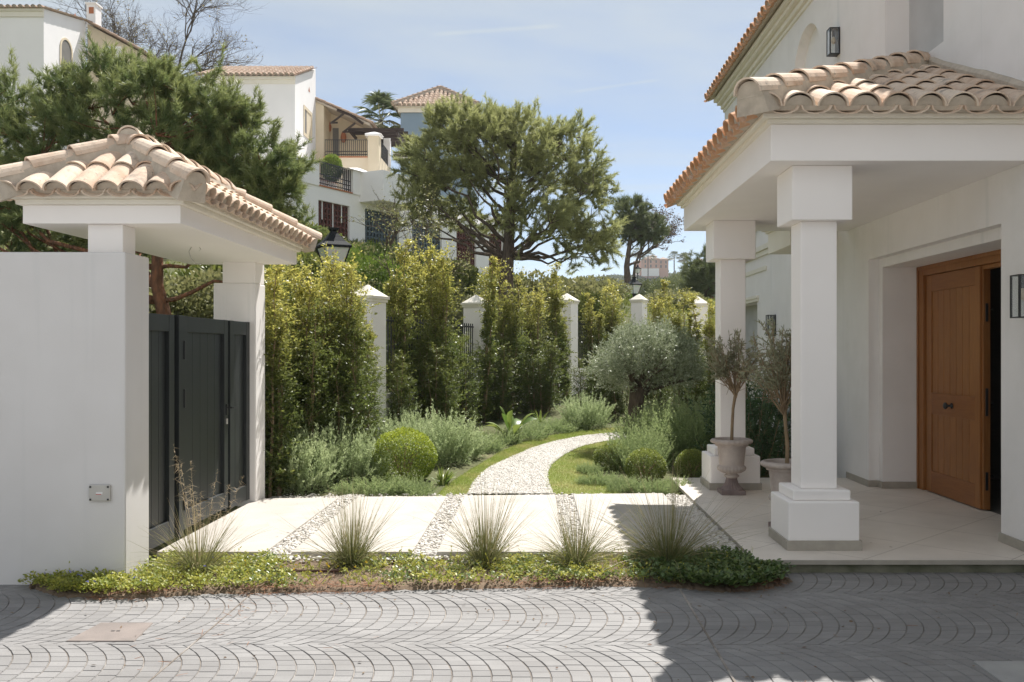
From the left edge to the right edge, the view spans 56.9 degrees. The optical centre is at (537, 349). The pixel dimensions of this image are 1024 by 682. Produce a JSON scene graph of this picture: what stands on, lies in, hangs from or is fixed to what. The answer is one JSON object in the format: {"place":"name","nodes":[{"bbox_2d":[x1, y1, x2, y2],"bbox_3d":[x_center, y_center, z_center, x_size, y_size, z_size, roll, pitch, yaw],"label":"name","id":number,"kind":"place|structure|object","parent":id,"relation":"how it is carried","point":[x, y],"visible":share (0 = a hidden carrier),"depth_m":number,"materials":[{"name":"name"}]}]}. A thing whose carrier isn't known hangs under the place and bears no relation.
{"place":"outdoors","nodes":[
{"label":"outdoors","id":0,"kind":"place"},
{"bbox_2d":[0,0,764,280],"label":"sky","id":1,"kind":"structure","parent":0,"point":[644,69],"materials":[{"name":"blue"}]},
{"bbox_2d":[0,158,790,562],"bbox_3d":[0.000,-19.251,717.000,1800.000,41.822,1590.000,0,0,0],"label":"ground","id":2,"kind":"structure","parent":0,"point":[522,414],"depth_m":12.95,"materials":[{"name":"soil"}]},
{"bbox_2d":[0,252,148,584],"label":"boundary wall","id":3,"kind":"structure","parent":2,"relation":"on","point":[74,375],"depth_m":6.42,"materials":[{"name":"white paint"}]},
{"bbox_2d":[0,2,163,155],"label":"hillside house","id":4,"kind":"structure","parent":2,"relation":"on","point":[38,36],"depth_m":40.23,"materials":[{"name":"white paint"}]},
{"bbox_2d":[32,0,262,134],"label":"bare tree","id":5,"kind":"object","parent":2,"relation":"on","point":[120,31],"visible":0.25,"depth_m":56.92,"materials":[{"name":"brown plant"}]},
{"bbox_2d":[0,27,327,314],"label":"pine tree","id":6,"kind":"object","parent":2,"relation":"on","point":[224,120],"visible":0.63,"depth_m":13.73,"materials":[{"name":"green plant"}]},
{"bbox_2d":[149,266,222,318],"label":"slope bush","id":7,"kind":"object","parent":2,"relation":"on","point":[200,303],"visible":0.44,"depth_m":16.99,"materials":[{"name":"green plant"}]},
{"bbox_2d":[214,283,264,505],"bbox_3d":[-3.015,0.469,9.555,0.422,2.262,0.330,0,0,0],"label":"gate post","id":8,"kind":"object","parent":2,"relation":"on","point":[242,302],"visible":0.51,"depth_m":9.39,"materials":[{"name":"white paint"}]},
{"bbox_2d":[0,125,321,284],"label":"gate canopy","id":9,"kind":"object","parent":8,"relation":"on","point":[130,189],"visible":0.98,"depth_m":6.64,"materials":[{"name":"ceramic"}]},
{"bbox_2d":[149,313,249,549],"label":"garden gate","id":10,"kind":"structure","parent":8,"relation":"attached to","point":[199,392],"depth_m":7.98,"materials":[{"name":"metal"}]},
{"bbox_2d":[196,66,316,181],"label":"hillside house","id":11,"kind":"structure","parent":2,"relation":"on","point":[289,92],"depth_m":45.00,"materials":[{"name":"white paint"}]},
{"bbox_2d":[265,331,307,494],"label":"hedge shrub","id":12,"kind":"object","parent":2,"relation":"on","point":[289,386],"visible":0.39,"depth_m":10.03,"materials":[{"name":"green plant"}]},
{"bbox_2d":[264,267,315,462],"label":"hedge shrub","id":13,"kind":"object","parent":2,"relation":"on","point":[298,342],"visible":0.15,"depth_m":10.46,"materials":[{"name":"green plant"}]},
{"bbox_2d":[263,264,318,497],"bbox_3d":[-2.843,0.342,10.055,0.826,2.524,0.902,0,0,17],"label":"hedge shrub","id":14,"kind":"object","parent":2,"relation":"on","point":[273,330],"visible":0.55,"depth_m":9.96,"materials":[{"name":"green plant"}]},
{"bbox_2d":[265,257,336,439],"bbox_3d":[-2.878,0.247,10.985,1.108,2.718,1.106,0,0,-15],"label":"hedge shrub","id":15,"kind":"object","parent":2,"relation":"on","point":[300,296],"visible":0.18,"depth_m":10.96,"materials":[{"name":"green plant"}]},
{"bbox_2d":[265,407,344,495],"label":"rosemary shrub","id":16,"kind":"object","parent":2,"relation":"on","point":[314,478],"visible":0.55,"depth_m":10.12,"materials":[{"name":"green plant"}]},
{"bbox_2d":[264,251,345,299],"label":"slope bush","id":17,"kind":"object","parent":2,"relation":"on","point":[307,258],"visible":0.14,"depth_m":21.63,"materials":[{"name":"green plant"}]},
{"bbox_2d":[264,254,346,449],"bbox_3d":[-2.882,0.220,11.394,1.326,2.773,1.236,0,0,40],"label":"hedge shrub","id":18,"kind":"object","parent":2,"relation":"on","point":[297,269],"visible":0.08,"depth_m":11.32,"materials":[{"name":"green plant"}]},
{"bbox_2d":[279,298,343,483],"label":"hedge shrub","id":19,"kind":"object","parent":2,"relation":"on","point":[313,345],"visible":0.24,"depth_m":10.73,"materials":[{"name":"green plant"}]},
{"bbox_2d":[315,227,351,297],"bbox_3d":[-3.679,-0.672,17.000,0.529,3.036,0.529,0,0,-29],"label":"street lamp","id":20,"kind":"object","parent":2,"relation":"on","point":[338,242],"visible":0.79,"depth_m":16.87,"materials":[{"name":"black metal"}]},
{"bbox_2d":[290,251,379,440],"bbox_3d":[-2.631,0.176,11.798,1.270,2.862,1.183,0,0,43],"label":"hedge shrub","id":21,"kind":"object","parent":2,"relation":"on","point":[331,274],"visible":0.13,"depth_m":11.65,"materials":[{"name":"green plant"}]},
{"bbox_2d":[293,402,377,489],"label":"rosemary shrub","id":22,"kind":"object","parent":2,"relation":"on","point":[347,443],"visible":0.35,"depth_m":10.77,"materials":[{"name":"green plant"}]},
{"bbox_2d":[299,297,379,480],"bbox_3d":[-2.457,0.480,11.416,1.191,2.258,1.199,0,0,-8],"label":"hedge shrub","id":23,"kind":"object","parent":2,"relation":"on","point":[349,357],"visible":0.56,"depth_m":11.39,"materials":[{"name":"green plant"}]},
{"bbox_2d":[313,241,386,437],"bbox_3d":[-2.551,0.116,12.040,1.133,2.981,1.131,0,0,39],"label":"hedge shrub","id":24,"kind":"object","parent":2,"relation":"on","point":[336,290],"visible":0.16,"depth_m":12.02,"materials":[{"name":"green plant"}]},
{"bbox_2d":[0,229,714,383],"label":"slope growth","id":25,"kind":"object","parent":2,"relation":"on","point":[626,302],"visible":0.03,"depth_m":34.18,"materials":[{"name":"green plant"}]},
{"bbox_2d":[328,341,390,454],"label":"hedge shrub","id":26,"kind":"object","parent":2,"relation":"on","point":[371,419],"visible":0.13,"depth_m":12.00,"materials":[{"name":"green plant"}]},
{"bbox_2d":[315,97,411,171],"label":"terrace house","id":27,"kind":"structure","parent":2,"relation":"on","point":[350,139],"depth_m":49.30,"materials":[{"name":"beige paint"}]},
{"bbox_2d":[329,437,398,482],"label":"rosemary shrub","id":28,"kind":"object","parent":2,"relation":"on","point":[369,466],"visible":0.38,"depth_m":10.94,"materials":[{"name":"green plant"}]},
{"bbox_2d":[322,471,413,495],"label":"low shrub","id":29,"kind":"object","parent":2,"relation":"on","point":[376,486],"visible":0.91,"depth_m":10.11,"materials":[{"name":"green plant"}]},
{"bbox_2d":[347,285,389,438],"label":"fence pillar","id":30,"kind":"structure","parent":2,"relation":"on","point":[378,324],"depth_m":13.94,"materials":[{"name":"white paint"}]},
{"bbox_2d":[354,296,388,439],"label":"hedge shrub","id":31,"kind":"object","parent":2,"relation":"on","point":[370,347],"visible":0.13,"depth_m":12.80,"materials":[{"name":"green plant"}]},
{"bbox_2d":[353,91,400,148],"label":"palm tree","id":32,"kind":"object","parent":2,"relation":"on","point":[383,99],"visible":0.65,"depth_m":57.48,"materials":[{"name":"green plant"}]},
{"bbox_2d":[347,251,412,308],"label":"slope bush","id":33,"kind":"object","parent":2,"relation":"on","point":[379,279],"visible":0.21,"depth_m":24.70,"materials":[{"name":"green plant"}]},
{"bbox_2d":[272,157,503,274],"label":"retaining building","id":34,"kind":"structure","parent":2,"relation":"on","point":[333,194],"depth_m":40.13,"materials":[{"name":"paint"}]},
{"bbox_2d":[340,181,438,245],"bbox_3d":[-5.247,-4.122,32.489,3.105,3.830,3.611,0,0,15],"label":"young tree","id":35,"kind":"object","parent":2,"relation":"on","point":[394,231],"visible":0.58,"depth_m":32.84,"materials":[{"name":"green plant"}]},
{"bbox_2d":[369,426,437,481],"bbox_3d":[-1.595,1.276,11.257,0.833,0.720,0.836,0,0,-17],"label":"box ball","id":36,"kind":"object","parent":2,"relation":"on","point":[395,434],"visible":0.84,"depth_m":11.09,"materials":[{"name":"green plant"}]},
{"bbox_2d":[386,349,424,425],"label":"hedge shrub","id":37,"kind":"object","parent":2,"relation":"on","point":[400,372],"visible":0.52,"depth_m":14.43,"materials":[{"name":"green plant"}]},
{"bbox_2d":[382,238,433,420],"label":"hedge shrub","id":38,"kind":"object","parent":2,"relation":"on","point":[391,288],"visible":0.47,"depth_m":15.11,"materials":[{"name":"green plant"}]},
{"bbox_2d":[386,320,440,420],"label":"hedge shrub","id":39,"kind":"object","parent":2,"relation":"on","point":[423,341],"visible":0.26,"depth_m":15.60,"materials":[{"name":"green plant"}]},
{"bbox_2d":[358,182,473,310],"bbox_3d":[-3.304,-2.263,23.162,3.433,3.988,2.377,0,0,0],"label":"young tree","id":40,"kind":"object","parent":2,"relation":"on","point":[423,237],"visible":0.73,"depth_m":23.42,"materials":[{"name":"green plant"}]},
{"bbox_2d":[389,240,448,388],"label":"hedge shrub","id":41,"kind":"object","parent":2,"relation":"on","point":[416,283],"visible":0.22,"depth_m":16.54,"materials":[{"name":"green plant"}]},
{"bbox_2d":[383,398,484,466],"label":"rosemary shrub","id":42,"kind":"object","parent":2,"relation":"on","point":[451,446],"visible":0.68,"depth_m":12.69,"materials":[{"name":"green plant"}]},
{"bbox_2d":[391,85,479,206],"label":"blue tower","id":43,"kind":"structure","parent":2,"relation":"on","point":[408,109],"depth_m":56.00,"materials":[{"name":"brown tile"}]},
{"bbox_2d":[414,340,469,426],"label":"hedge shrub","id":44,"kind":"object","parent":2,"relation":"on","point":[444,386],"visible":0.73,"depth_m":15.27,"materials":[{"name":"green plant"}]},
{"bbox_2d":[411,234,475,424],"bbox_3d":[-1.717,-0.226,16.108,1.241,3.523,1.243,0,0,-22],"label":"hedge shrub","id":45,"kind":"object","parent":2,"relation":"on","point":[438,309],"visible":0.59,"depth_m":15.98,"materials":[{"name":"green plant"}]},
{"bbox_2d":[436,258,483,300],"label":"slope bush","id":46,"kind":"object","parent":2,"relation":"on","point":[472,279],"visible":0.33,"depth_m":29.48,"materials":[{"name":"green plant"}]},
{"bbox_2d":[448,331,491,429],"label":"hedge shrub","id":47,"kind":"object","parent":2,"relation":"on","point":[467,401],"visible":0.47,"depth_m":16.84,"materials":[{"name":"green plant"}]},
{"bbox_2d":[461,295,491,411],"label":"fence pillar","id":48,"kind":"structure","parent":2,"relation":"on","point":[471,306],"depth_m":19.11,"materials":[{"name":"white paint"}]},
{"bbox_2d":[473,255,502,422],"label":"hedge shrub","id":49,"kind":"object","parent":2,"relation":"on","point":[488,359],"visible":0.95,"depth_m":18.02,"materials":[{"name":"green plant"}]},
{"bbox_2d":[467,341,524,419],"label":"hedge shrub","id":50,"kind":"object","parent":2,"relation":"on","point":[505,383],"visible":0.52,"depth_m":18.57,"materials":[{"name":"green plant"}]},
{"bbox_2d":[471,258,536,412],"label":"hedge shrub","id":51,"kind":"object","parent":2,"relation":"on","point":[508,324],"visible":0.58,"depth_m":19.38,"materials":[{"name":"green plant"}]},
{"bbox_2d":[386,88,629,310],"bbox_3d":[-0.836,-4.456,29.941,7.749,7.474,4.592,0,0,12],"label":"pine tree","id":52,"kind":"object","parent":2,"relation":"on","point":[501,129],"visible":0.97,"depth_m":29.51,"materials":[{"name":"green plant"}]},
{"bbox_2d":[386,368,638,419],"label":"wall","id":53,"kind":"structure","parent":2,"relation":"on","point":[387,395],"depth_m":18.56,"materials":[{"name":"white paint"}]},
{"bbox_2d":[386,316,473,387],"bbox_3d":[-1.887,0.060,16.650,0.040,1.160,4.969,0,0,13],"label":"iron fence","id":54,"kind":"object","parent":53,"relation":"on","point":[388,320],"visible":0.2,"depth_m":15.77,"materials":[{"name":"black metal"}]},
{"bbox_2d":[436,427,622,495],"bbox_3d":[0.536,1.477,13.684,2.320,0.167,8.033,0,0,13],"label":"lawn grass","id":55,"kind":"structure","parent":2,"relation":"on","point":[475,470],"depth_m":12.55,"materials":[{"name":"green plant"}]},
{"bbox_2d":[511,283,556,406],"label":"hedge shrub","id":56,"kind":"object","parent":2,"relation":"on","point":[530,327],"visible":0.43,"depth_m":20.66,"materials":[{"name":"green plant"}]},
{"bbox_2d":[498,269,575,307],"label":"slope bush","id":57,"kind":"object","parent":2,"relation":"on","point":[531,283],"visible":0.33,"depth_m":32.26,"materials":[{"name":"green plant"}]},
{"bbox_2d":[515,335,567,413],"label":"hedge shrub","id":58,"kind":"object","parent":2,"relation":"on","point":[544,397],"visible":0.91,"depth_m":19.70,"materials":[{"name":"green plant"}]},
{"bbox_2d":[537,262,576,402],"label":"hedge shrub","id":59,"kind":"object","parent":2,"relation":"on","point":[555,304],"visible":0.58,"depth_m":21.51,"materials":[{"name":"green plant"}]},
{"bbox_2d":[559,293,579,394],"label":"fence pillar","id":60,"kind":"structure","parent":2,"relation":"on","point":[572,310],"depth_m":23.06,"materials":[{"name":"white paint"}]},
{"bbox_2d":[526,278,622,318],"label":"slope bush","id":61,"kind":"object","parent":2,"relation":"on","point":[575,289],"visible":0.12,"depth_m":31.30,"materials":[{"name":"green plant"}]},
{"bbox_2d":[553,387,617,429],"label":"rosemary shrub","id":62,"kind":"object","parent":2,"relation":"on","point":[592,411],"visible":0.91,"depth_m":17.17,"materials":[{"name":"green plant"}]},
{"bbox_2d":[578,292,610,389],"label":"hedge shrub","id":63,"kind":"object","parent":2,"relation":"on","point":[591,334],"visible":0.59,"depth_m":24.29,"materials":[{"name":"green plant"}]},
{"bbox_2d":[577,290,622,342],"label":"slope bush","id":64,"kind":"object","parent":2,"relation":"on","point":[596,305],"visible":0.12,"depth_m":29.73,"materials":[{"name":"green plant"}]},
{"bbox_2d":[591,279,630,384],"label":"hedge shrub","id":65,"kind":"object","parent":2,"relation":"on","point":[612,317],"visible":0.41,"depth_m":25.00,"materials":[{"name":"green plant"}]},
{"bbox_2d":[595,364,640,418],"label":"hedge shrub","id":66,"kind":"object","parent":2,"relation":"on","point":[619,409],"visible":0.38,"depth_m":18.71,"materials":[{"name":"green plant"}]},
{"bbox_2d":[595,417,678,473],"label":"rosemary shrub","id":67,"kind":"object","parent":2,"relation":"on","point":[647,442],"visible":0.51,"depth_m":12.11,"materials":[{"name":"green plant"}]},
{"bbox_2d":[608,191,671,290],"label":"pine tree","id":68,"kind":"object","parent":2,"relation":"on","point":[638,227],"visible":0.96,"depth_m":57.65,"materials":[{"name":"green plant"}]},
{"bbox_2d":[624,447,667,482],"bbox_3d":[1.266,1.382,11.041,0.516,0.477,0.519,0,0,-3],"label":"box ball","id":69,"kind":"object","parent":2,"relation":"on","point":[644,452],"visible":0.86,"depth_m":10.92,"materials":[{"name":"green plant"}]},
{"bbox_2d":[583,313,713,429],"bbox_3d":[1.720,0.523,14.655,2.097,2.201,1.986,0,0,0],"label":"olive tree","id":70,"kind":"object","parent":2,"relation":"on","point":[657,350],"visible":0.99,"depth_m":14.33,"materials":[{"name":"green plant"}]},
{"bbox_2d":[619,475,681,495],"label":"wild herb","id":71,"kind":"object","parent":2,"relation":"on","point":[640,487],"visible":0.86,"depth_m":10.28,"materials":[{"name":"green plant"}]},
{"bbox_2d":[598,394,708,464],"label":"rosemary shrub","id":72,"kind":"object","parent":2,"relation":"on","point":[649,421],"visible":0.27,"depth_m":13.09,"materials":[{"name":"green plant"}]},
{"bbox_2d":[623,380,714,439],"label":"rosemary shrub","id":73,"kind":"object","parent":2,"relation":"on","point":[674,406],"visible":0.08,"depth_m":14.31,"materials":[{"name":"green plant"}]},
{"bbox_2d":[644,395,714,466],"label":"rosemary shrub","id":74,"kind":"object","parent":2,"relation":"on","point":[690,426],"visible":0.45,"depth_m":12.70,"materials":[{"name":"green plant"}]},
{"bbox_2d":[674,448,701,477],"bbox_3d":[1.854,1.402,11.354,0.450,0.435,0.452,0,0,33],"label":"box ball","id":75,"kind":"object","parent":2,"relation":"on","point":[682,458],"visible":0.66,"depth_m":11.26,"materials":[{"name":"green plant"}]},
{"bbox_2d":[675,241,714,299],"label":"pine tree","id":76,"kind":"object","parent":2,"relation":"on","point":[700,274],"visible":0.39,"depth_m":49.45,"materials":[{"name":"green plant"}]},
{"bbox_2d":[684,364,790,457],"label":"oleander bush","id":77,"kind":"object","parent":2,"relation":"on","point":[746,395],"visible":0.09,"depth_m":13.29,"materials":[{"name":"green plant"}]},
{"bbox_2d":[695,382,790,474],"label":"oleander bush","id":78,"kind":"object","parent":2,"relation":"on","point":[751,409],"visible":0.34,"depth_m":11.81,"materials":[{"name":"green plant"}]},
{"bbox_2d":[663,0,1023,572],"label":"villa","id":79,"kind":"object","parent":2,"relation":"on","point":[854,209],"visible":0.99,"depth_m":8.32,"materials":[{"name":"white paint"}]},
{"bbox_2d":[710,437,752,494],"bbox_3d":[2.020,1.214,9.830,0.437,0.573,0.437,0,0,0],"label":"stone urn","id":80,"kind":"object","parent":79,"relation":"on","point":[731,455],"visible":1,"depth_m":9.72,"materials":[{"name":"beige stone"}]},
{"bbox_2d":[703,329,767,439],"bbox_3d":[2.068,0.389,9.787,0.736,1.239,0.680,0,0,0],"label":"potted olive","id":81,"kind":"object","parent":80,"relation":"on","point":[723,368],"visible":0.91,"depth_m":9.79,"materials":[{"name":"green plant"}]},
{"bbox_2d":[760,458,790,526],"bbox_3d":[2.075,1.214,7.860,0.437,0.573,0.437,0,0,0],"label":"stone urn","id":82,"kind":"object","parent":79,"relation":"on","point":[779,469],"visible":0.23,"depth_m":7.76,"materials":[{"name":"beige stone"}]},
{"bbox_2d":[734,318,790,463],"bbox_3d":[2.074,0.367,7.841,0.682,1.283,0.776,0,0,-27],"label":"potted olive","id":83,"kind":"object","parent":82,"relation":"on","point":[780,366],"visible":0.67,"depth_m":7.82,"materials":[{"name":"green plant"}]},
{"bbox_2d":[927,266,993,509],"bbox_3d":[4.125,0.355,9.373,0.176,2.266,1.224,0,0,-2],"label":"door","id":84,"kind":"structure","parent":79,"relation":"in","point":[958,302],"depth_m":9.24,"materials":[{"name":"brown wood"}]},
{"bbox_2d":[1010,274,1023,317],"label":"wall lantern","id":85,"kind":"object","parent":79,"relation":"attached to","point":[1016,295],"depth_m":6.88,"materials":[{"name":"glass"}]},
{"bbox_2d":[166,492,743,565],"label":"joint gravel","id":86,"kind":"structure","parent":0,"point":[431,547],"depth_m":8.28,"materials":[{"name":"beige gravel"}]},
{"bbox_2d":[157,498,337,558],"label":"paving slab","id":87,"kind":"structure","parent":86,"relation":"on","point":[267,514],"depth_m":8.17,"materials":[{"name":"concrete"}]},
{"bbox_2d":[292,496,446,555],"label":"paving slab","id":88,"kind":"structure","parent":86,"relation":"on","point":[414,506],"depth_m":8.26,"materials":[{"name":"concrete"}]},
{"bbox_2d":[437,494,562,555],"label":"paving slab","id":89,"kind":"structure","parent":86,"relation":"on","point":[537,503],"depth_m":8.31,"materials":[{"name":"concrete"}]},
{"bbox_2d":[573,493,707,555],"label":"paving slab","id":90,"kind":"structure","parent":86,"relation":"on","point":[620,506],"depth_m":8.61,"materials":[{"name":"concrete"}]},
{"bbox_2d":[0,567,1023,681],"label":"road","id":91,"kind":"structure","parent":0,"point":[953,642],"depth_m":5.30,"materials":[{"name":"grey stone"}]},
{"bbox_2d":[66,622,152,641],"bbox_3d":[-2.395,1.599,5.343,0.378,0.012,0.353,0,0,0],"label":"manhole cover","id":92,"kind":"object","parent":91,"relation":"on","point":[115,632],"visible":1,"depth_m":5.32,"materials":[{"name":"beige concrete"}]},
{"bbox_2d":[29,559,792,599],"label":"flower bed soil","id":93,"kind":"structure","parent":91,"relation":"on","point":[424,585],"depth_m":6.36,"materials":[{"name":"brown soil"}]},
{"bbox_2d":[18,548,291,593],"bbox_3d":[-2.621,1.514,6.539,1.741,0.108,1.105,0,0,0],"label":"yellow green creeper","id":94,"kind":"object","parent":93,"relation":"on","point":[77,583],"visible":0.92,"depth_m":6.28,"materials":[{"name":"green plant"}]},
{"bbox_2d":[103,444,277,578],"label":"tussock grass","id":95,"kind":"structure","parent":93,"relation":"on","point":[191,559],"depth_m":6.59,"materials":[{"name":"plant"}]},
{"bbox_2d":[259,477,439,591],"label":"tussock grass","id":96,"kind":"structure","parent":93,"relation":"on","point":[353,544],"depth_m":6.82,"materials":[{"name":"green plant"}]},
{"bbox_2d":[61,541,767,591],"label":"weed sprigs","id":97,"kind":"object","parent":93,"relation":"on","point":[376,571],"visible":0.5,"depth_m":6.54,"materials":[{"name":"green plant"}]},
{"bbox_2d":[215,549,660,586],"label":"green weeds","id":98,"kind":"object","parent":93,"relation":"on","point":[455,571],"visible":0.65,"depth_m":6.52,"materials":[{"name":"green plant"}]},
{"bbox_2d":[411,469,551,578],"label":"tussock grass","id":99,"kind":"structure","parent":93,"relation":"on","point":[492,549],"depth_m":6.84,"materials":[{"name":"green plant"}]},
{"bbox_2d":[482,479,658,580],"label":"tussock grass","id":100,"kind":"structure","parent":93,"relation":"on","point":[580,551],"depth_m":6.80,"materials":[{"name":"green plant"}]},
{"bbox_2d":[569,454,771,583],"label":"tussock grass","id":101,"kind":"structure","parent":93,"relation":"on","point":[667,545],"depth_m":6.82,"materials":[{"name":"green plant"}]},
{"bbox_2d":[622,544,796,587],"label":"dark creeper","id":102,"kind":"object","parent":93,"relation":"on","point":[741,573],"visible":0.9,"depth_m":6.46,"materials":[{"name":"green plant"}]},
{"bbox_2d":[81,572,1017,675],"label":"pine needle litter","id":103,"kind":"object","parent":91,"relation":"on","point":[344,585],"visible":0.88,"depth_m":6.25,"materials":[{"name":"brown plant"}]},
{"bbox_2d":[974,661,1023,681],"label":"drain cover","id":104,"kind":"object","parent":91,"relation":"on","point":[1006,671],"visible":1,"depth_m":4.70,"materials":[{"name":"grey metal"}]},
{"bbox_2d":[468,432,625,493],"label":"path gravel","id":105,"kind":"structure","parent":0,"point":[524,466],"depth_m":12.10,"materials":[{"name":"beige gravel"}]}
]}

